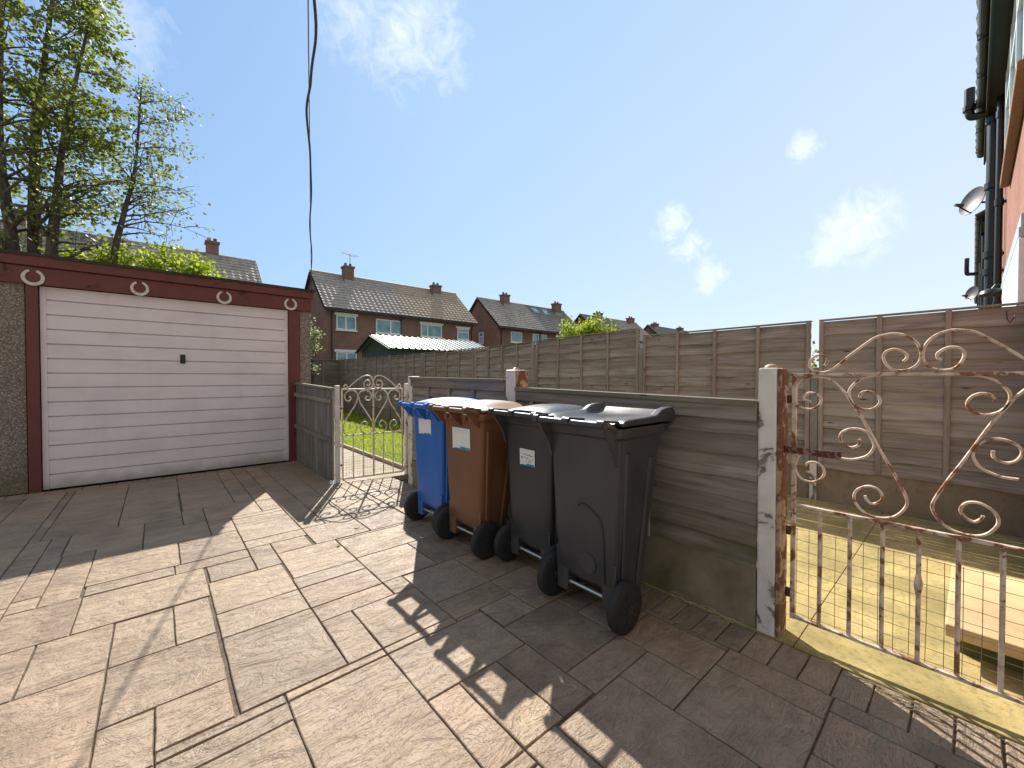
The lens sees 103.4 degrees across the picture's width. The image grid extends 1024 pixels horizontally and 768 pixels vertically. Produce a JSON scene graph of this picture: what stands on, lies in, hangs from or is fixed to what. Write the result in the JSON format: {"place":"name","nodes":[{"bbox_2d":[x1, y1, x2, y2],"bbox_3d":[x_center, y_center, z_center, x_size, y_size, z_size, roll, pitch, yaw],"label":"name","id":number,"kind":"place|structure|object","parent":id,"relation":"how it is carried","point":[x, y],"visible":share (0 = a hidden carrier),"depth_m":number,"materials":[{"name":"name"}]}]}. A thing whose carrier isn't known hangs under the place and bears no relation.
{"place":"outdoors","nodes":[
{"label":"outdoors","id":0,"kind":"place"},
{"bbox_2d":[1,411,407,496],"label":"ground","id":1,"kind":"structure","parent":0,"point":[405,480],"depth_m":5.00,"materials":[{"name":"grey concrete"}]},
{"bbox_2d":[0,5,51,249],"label":"tree","id":2,"kind":"object","parent":1,"relation":"on","point":[16,189],"visible":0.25,"depth_m":8.36,"materials":[{"name":"green plant"}]},
{"bbox_2d":[0,0,129,258],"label":"tree","id":3,"kind":"object","parent":1,"relation":"on","point":[16,11],"visible":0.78,"depth_m":7.84,"materials":[{"name":"green plant"}]},
{"bbox_2d":[0,0,154,259],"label":"tree","id":4,"kind":"object","parent":1,"relation":"on","point":[33,245],"visible":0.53,"depth_m":8.35,"materials":[{"name":"green plant"}]},
{"bbox_2d":[58,240,108,262],"bbox_3d":[-9.242,-0.986,8.865,1.301,4.093,0.910,-1,1,-41],"label":"climbing shrub","id":5,"kind":"object","parent":1,"relation":"on","point":[82,255],"visible":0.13,"depth_m":8.64,"materials":[{"name":"green plant"}]},
{"bbox_2d":[18,0,163,264],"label":"tree","id":6,"kind":"object","parent":1,"relation":"on","point":[52,235],"visible":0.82,"depth_m":8.40,"materials":[{"name":"green plant"}]},
{"bbox_2d":[0,207,261,282],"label":"semi detached house","id":7,"kind":"structure","parent":1,"relation":"on","point":[237,268],"depth_m":19.81,"materials":[{"name":"brick"}]},
{"bbox_2d":[84,65,214,263],"bbox_3d":[-8.090,-3.005,9.235,2.185,8.130,2.169,-1,1,-41],"label":"tree","id":8,"kind":"object","parent":1,"relation":"on","point":[122,221],"visible":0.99,"depth_m":9.01,"materials":[{"name":"green plant"}]},
{"bbox_2d":[94,236,226,277],"bbox_3d":[-7.929,-1.145,9.308,2.528,4.400,1.584,-1,1,-41],"label":"climbing shrub","id":9,"kind":"object","parent":1,"relation":"on","point":[197,267],"visible":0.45,"depth_m":9.13,"materials":[{"name":"green plant"}]},
{"bbox_2d":[334,440,403,469],"bbox_3d":[-4.553,1.063,8.887,0.050,0.114,9.892,-1,1,-41],"label":"path edging","id":10,"kind":"object","parent":1,"relation":"on","point":[368,454],"visible":0.15,"depth_m":6.11,"materials":[{"name":"concrete"}]},
{"bbox_2d":[304,252,477,359],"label":"semi detached house","id":11,"kind":"structure","parent":1,"relation":"on","point":[350,313],"depth_m":24.32,"materials":[{"name":"brick"}]},
{"bbox_2d":[334,349,356,359],"bbox_3d":[-9.263,-1.139,22.666,1.320,1.560,0.080,-1,1,-41],"label":"window","id":12,"kind":"structure","parent":11,"relation":"in","point":[346,354],"depth_m":22.61,"materials":[{"name":"white plastic"}]},
{"bbox_2d":[334,312,357,331],"bbox_3d":[-9.247,-3.453,22.610,1.280,1.010,0.130,-1,1,-41],"label":"window","id":13,"kind":"structure","parent":11,"relation":"in","point":[344,321],"depth_m":22.59,"materials":[{"name":"white plastic"}]},
{"bbox_2d":[375,319,402,335],"bbox_3d":[-7.378,-3.394,24.250,1.690,0.900,0.130,-1,1,-41],"label":"window","id":14,"kind":"structure","parent":11,"relation":"in","point":[384,327],"depth_m":24.24,"materials":[{"name":"white plastic"}]},
{"bbox_2d":[419,321,442,338],"bbox_3d":[-5.194,-3.469,26.164,1.740,1.010,0.130,-1,1,-41],"label":"window","id":15,"kind":"structure","parent":11,"relation":"in","point":[427,329],"depth_m":26.16,"materials":[{"name":"white plastic"}]},
{"bbox_2d":[456,326,469,340],"bbox_3d":[-3.349,-3.450,27.783,1.130,0.960,0.130,-1,1,-41],"label":"window","id":16,"kind":"structure","parent":11,"relation":"in","point":[462,332],"depth_m":27.80,"materials":[{"name":"white plastic"}]},
{"bbox_2d":[408,376,418,484],"bbox_3d":[-1.116,0.530,4.603,0.100,1.235,0.100,-1,1,-41],"label":"gate post","id":17,"kind":"object","parent":1,"relation":"on","point":[410,432],"visible":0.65,"depth_m":4.57,"materials":[{"name":"white paint"}]},
{"bbox_2d":[355,334,483,358],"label":"outbuilding","id":18,"kind":"structure","parent":1,"relation":"on","point":[376,345],"depth_m":18.13,"materials":[{"name":"white metal"}]},
{"bbox_2d":[469,292,577,347],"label":"semi detached house","id":19,"kind":"structure","parent":1,"relation":"on","point":[503,320],"depth_m":31.94,"materials":[{"name":"brick"}]},
{"bbox_2d":[479,332,483,344],"bbox_3d":[-2.381,-3.531,31.365,0.049,0.930,0.580,-1,1,-41],"label":"window","id":20,"kind":"structure","parent":19,"relation":"in","point":[481,335],"depth_m":31.35,"materials":[{"name":"white plastic"}]},
{"bbox_2d":[510,331,521,342],"bbox_3d":[0.366,-3.556,31.039,1.270,0.870,0.130,-1,1,-41],"label":"window","id":21,"kind":"structure","parent":19,"relation":"in","point":[516,337],"depth_m":31.08,"materials":[{"name":"white plastic"}]},
{"bbox_2d":[532,334,546,344],"bbox_3d":[2.264,-3.583,32.704,1.720,0.870,0.130,-1,1,-41],"label":"window","id":22,"kind":"structure","parent":19,"relation":"in","point":[535,337],"depth_m":32.58,"materials":[{"name":"white plastic"}]},
{"bbox_2d":[556,312,618,338],"bbox_3d":[1.536,-0.189,8.153,1.056,2.523,1.720,-1,1,-41],"label":"rounded bush","id":23,"kind":"object","parent":1,"relation":"on","point":[585,327],"visible":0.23,"depth_m":8.03,"materials":[{"name":"green plant"}]},
{"bbox_2d":[575,311,649,347],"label":"semi detached house","id":24,"kind":"structure","parent":1,"relation":"on","point":[629,323],"depth_m":42.62,"materials":[{"name":"brick"}]},
{"bbox_2d":[643,322,685,335],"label":"semi detached house","id":25,"kind":"structure","parent":1,"relation":"on","point":[654,328],"depth_m":48.61,"materials":[{"name":"brick"}]},
{"bbox_2d":[341,302,1023,537],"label":"fence","id":26,"kind":"object","parent":1,"relation":"on","point":[927,431],"visible":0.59,"depth_m":3.76,"materials":[{"name":"wood"}]},
{"bbox_2d":[811,341,818,366],"bbox_3d":[3.385,0.320,4.595,0.607,1.618,0.548,0,1,4],"label":"bush","id":27,"kind":"object","parent":1,"relation":"on","point":[813,362],"visible":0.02,"depth_m":4.55,"materials":[{"name":"green plant"}]},
{"bbox_2d":[964,210,984,308],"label":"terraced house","id":28,"kind":"structure","parent":1,"relation":"on","point":[979,241],"depth_m":11.64,"materials":[{"name":"black plastic"}]},
{"bbox_2d":[962,286,978,300],"bbox_3d":[12.919,-2.533,11.270,0.316,0.410,0.521,-1,1,-41],"label":"satellite dish","id":29,"kind":"object","parent":28,"relation":"attached to","point":[972,292],"visible":0.97,"depth_m":11.34,"materials":[{"name":"grey metal"}]},
{"bbox_2d":[310,317,322,384],"bbox_3d":[-6.016,-0.528,12.016,0.873,3.078,0.718,0,1,-18],"label":"tall shrub","id":30,"kind":"object","parent":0,"point":[314,335],"visible":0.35,"depth_m":12.07,"materials":[{"name":"green plant"}]},
{"bbox_2d":[334,411,403,463],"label":"lawn","id":31,"kind":"structure","parent":0,"point":[400,461],"depth_m":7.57,"materials":[{"name":"green plant"}]},
{"bbox_2d":[312,358,343,410],"bbox_3d":[-7.314,0.054,13.021,3.670,1.880,0.100,-1,1,-41],"label":"end fence","id":32,"kind":"object","parent":31,"relation":"on","point":[329,374],"visible":0.16,"depth_m":13.89,"materials":[{"name":"wood"}]},
{"bbox_2d":[334,444,407,480],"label":"garden path","id":33,"kind":"structure","parent":0,"point":[348,453],"depth_m":5.47,"materials":[{"name":"concrete"}]},
{"bbox_2d":[404,383,407,473],"bbox_3d":[-1.313,0.555,5.055,0.050,1.130,0.060,-1,1,-41],"label":"gate post","id":34,"kind":"object","parent":33,"relation":"on","point":[405,432],"visible":0.72,"depth_m":5.03,"materials":[{"name":"white paint"}]},
{"bbox_2d":[0,0,985,366],"label":"sky","id":35,"kind":"structure","parent":0,"point":[692,165],"materials":[{"name":"blue"}]},
{"bbox_2d":[0,461,1023,767],"bbox_3d":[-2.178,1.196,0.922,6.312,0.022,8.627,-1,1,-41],"label":"driveway","id":36,"kind":"structure","parent":0,"point":[364,705],"depth_m":1.72,"materials":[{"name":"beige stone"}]},
{"bbox_2d":[0,248,314,496],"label":"garage","id":37,"kind":"structure","parent":36,"relation":"on","point":[107,375],"depth_m":4.75,"materials":[{"name":"paint"}]},
{"bbox_2d":[21,269,44,285],"bbox_3d":[-4.937,-1.095,4.169,0.164,0.163,0.011,-1,1,-41],"label":"horseshoe","id":38,"kind":"object","parent":37,"relation":"attached to","point":[40,282],"visible":1,"depth_m":4.16,"materials":[{"name":"paint"}]},
{"bbox_2d":[130,282,148,295],"bbox_3d":[-4.328,-1.107,4.703,0.164,0.164,0.011,-1,1,-41],"label":"horseshoe","id":39,"kind":"object","parent":37,"relation":"attached to","point":[137,293],"visible":1,"depth_m":4.70,"materials":[{"name":"paint"}]},
{"bbox_2d":[39,286,288,489],"bbox_3d":[-4.077,0.036,5.022,2.326,2.146,0.073,-1,1,-41],"label":"door","id":40,"kind":"structure","parent":37,"relation":"in","point":[133,387],"depth_m":4.86,"materials":[{"name":"white paint"}]},
{"bbox_2d":[216,291,231,303],"bbox_3d":[-3.724,-1.116,5.233,0.164,0.164,0.011,-1,1,-41],"label":"horseshoe","id":41,"kind":"object","parent":37,"relation":"attached to","point":[223,302],"visible":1,"depth_m":5.22,"materials":[{"name":"paint"}]},
{"bbox_2d":[284,299,296,309],"bbox_3d":[-3.143,-1.129,5.743,0.164,0.164,0.011,-1,1,-41],"label":"horseshoe","id":42,"kind":"object","parent":37,"relation":"attached to","point":[287,307],"visible":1,"depth_m":5.74,"materials":[{"name":"paint"}]},
{"bbox_2d":[307,0,309,166],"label":"support wire","id":43,"kind":"object","parent":37,"relation":"attached to","point":[308,61],"visible":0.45,"depth_m":1.57,"materials":[{"name":"grey metal"}]},
{"bbox_2d":[305,0,317,290],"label":"power cable","id":44,"kind":"object","parent":43,"relation":"hanging from","point":[313,55],"visible":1,"depth_m":1.80,"materials":[{"name":"black rubber"}]},
{"bbox_2d":[294,382,334,480],"bbox_3d":[-2.576,0.556,5.226,0.066,1.142,1.641,-1,1,-41],"label":"plank fence","id":45,"kind":"object","parent":36,"relation":"on","point":[314,425],"visible":0.94,"depth_m":5.09,"materials":[{"name":"grey wood"}]},
{"bbox_2d":[334,385,340,483],"bbox_3d":[-1.986,0.572,4.602,0.048,1.110,0.087,-1,1,-41],"label":"gate post","id":46,"kind":"object","parent":36,"relation":"on","point":[337,426],"visible":0.98,"depth_m":4.58,"materials":[{"name":"white paint"}]},
{"bbox_2d":[340,375,404,479],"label":"garden gate","id":47,"kind":"structure","parent":46,"relation":"attached to","point":[373,428],"depth_m":4.81,"materials":[{"name":"white metal"}]},
{"bbox_2d":[398,397,477,530],"bbox_3d":[-0.545,0.630,3.337,0.634,1.038,0.514,-1,1,-41],"label":"wheelie bin","id":48,"kind":"object","parent":36,"relation":"on","point":[432,493],"visible":0.61,"depth_m":3.19,"materials":[{"name":"blue plastic"}]},
{"bbox_2d":[409,377,505,487],"bbox_3d":[-0.576,0.544,3.920,0.080,1.228,1.621,-1,1,-41],"label":"fence","id":49,"kind":"object","parent":36,"relation":"on","point":[424,388],"visible":0.32,"depth_m":3.90,"materials":[{"name":"grey wood"}]},
{"bbox_2d":[428,400,528,559],"bbox_3d":[-0.218,0.637,2.942,0.634,1.038,0.514,-1,1,-42],"label":"wheelie bin","id":50,"kind":"object","parent":36,"relation":"on","point":[478,468],"visible":0.85,"depth_m":2.77,"materials":[{"name":"brown plastic"}]},
{"bbox_2d":[506,367,527,523],"bbox_3d":[0.038,0.517,3.283,0.125,1.302,0.137,-1,1,-41],"label":"fence post","id":51,"kind":"object","parent":36,"relation":"on","point":[516,377],"visible":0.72,"depth_m":3.24,"materials":[{"name":"white paint"}]},
{"bbox_2d":[488,404,584,560],"bbox_3d":[0.229,0.646,2.577,0.634,1.031,0.496,-1,1,-39],"label":"wheelie bin","id":52,"kind":"object","parent":36,"relation":"on","point":[532,526],"visible":0.67,"depth_m":2.46,"materials":[{"name":"black plastic"}]},
{"bbox_2d":[532,403,674,635],"bbox_3d":[0.487,0.644,2.160,0.634,1.048,0.514,-1,1,-41],"label":"wheelie bin","id":53,"kind":"object","parent":36,"relation":"on","point":[604,460],"visible":1,"depth_m":2.01,"materials":[{"name":"grey plastic"}]},
{"bbox_2d":[671,592,743,623],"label":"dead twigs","id":54,"kind":"object","parent":36,"relation":"on","point":[728,619],"visible":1,"depth_m":2.06,"materials":[{"name":"plant"}]},
{"bbox_2d":[823,661,984,735],"bbox_3d":[1.427,1.162,1.516,0.082,0.018,0.443,-1,1,-30],"label":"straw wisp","id":55,"kind":"object","parent":36,"relation":"on","point":[922,708],"visible":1,"depth_m":1.49,"materials":[{"name":"beige plant"}]},
{"bbox_2d":[641,494,1023,745],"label":"patio","id":56,"kind":"structure","parent":0,"point":[993,713],"depth_m":2.12,"materials":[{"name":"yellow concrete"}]},
{"bbox_2d":[514,387,758,628],"bbox_3d":[0.608,0.607,2.570,0.080,1.146,1.704,-1,1,-41],"label":"fence","id":57,"kind":"object","parent":56,"relation":"on","point":[701,544],"visible":0.41,"depth_m":2.11,"materials":[{"name":"grey wood"}]},
{"bbox_2d":[756,364,788,637],"bbox_3d":[1.235,0.547,1.919,0.115,1.285,0.093,-1,1,-41],"label":"gate post","id":58,"kind":"object","parent":56,"relation":"on","point":[772,496],"visible":0.98,"depth_m":1.88,"materials":[{"name":"white paint"}]},
{"bbox_2d":[784,328,1023,704],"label":"garden gate","id":59,"kind":"structure","parent":58,"relation":"attached to","point":[794,450],"depth_m":1.58,"materials":[{"name":"white metal"}]},
{"bbox_2d":[945,565,1023,673],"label":"doorstep","id":60,"kind":"object","parent":56,"relation":"on","point":[1012,656],"visible":0.74,"depth_m":1.77,"materials":[{"name":"pale wood"}]},
{"bbox_2d":[962,0,1023,308],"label":"terraced house","id":61,"kind":"structure","parent":56,"relation":"on","point":[998,108],"depth_m":4.85,"materials":[{"name":"red brick"}]},
{"bbox_2d":[953,186,985,214],"bbox_3d":[7.875,-3.119,6.847,0.356,0.453,0.536,-1,1,-41],"label":"satellite dish","id":62,"kind":"object","parent":61,"relation":"attached to","point":[971,202],"visible":0.98,"depth_m":6.91,"materials":[{"name":"grey metal"}]},
{"bbox_2d":[978,284,1001,296],"bbox_3d":[6.032,-1.173,5.086,0.230,0.156,0.230,-1,1,-41],"label":"wall lamp","id":63,"kind":"object","parent":61,"relation":"attached to","point":[993,291],"visible":0.9,"depth_m":5.05,"materials":[{"name":"grey metal"}]},
{"bbox_2d":[1004,0,1023,148],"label":"window","id":64,"kind":"structure","parent":61,"relation":"in","point":[1016,46],"depth_m":4.19,"materials":[{"name":"white plastic"}]},
{"bbox_2d":[1006,302,1023,321],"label":"washing line","id":65,"kind":"object","parent":61,"relation":"attached to","point":[1014,316],"visible":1,"depth_m":3.02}
]}

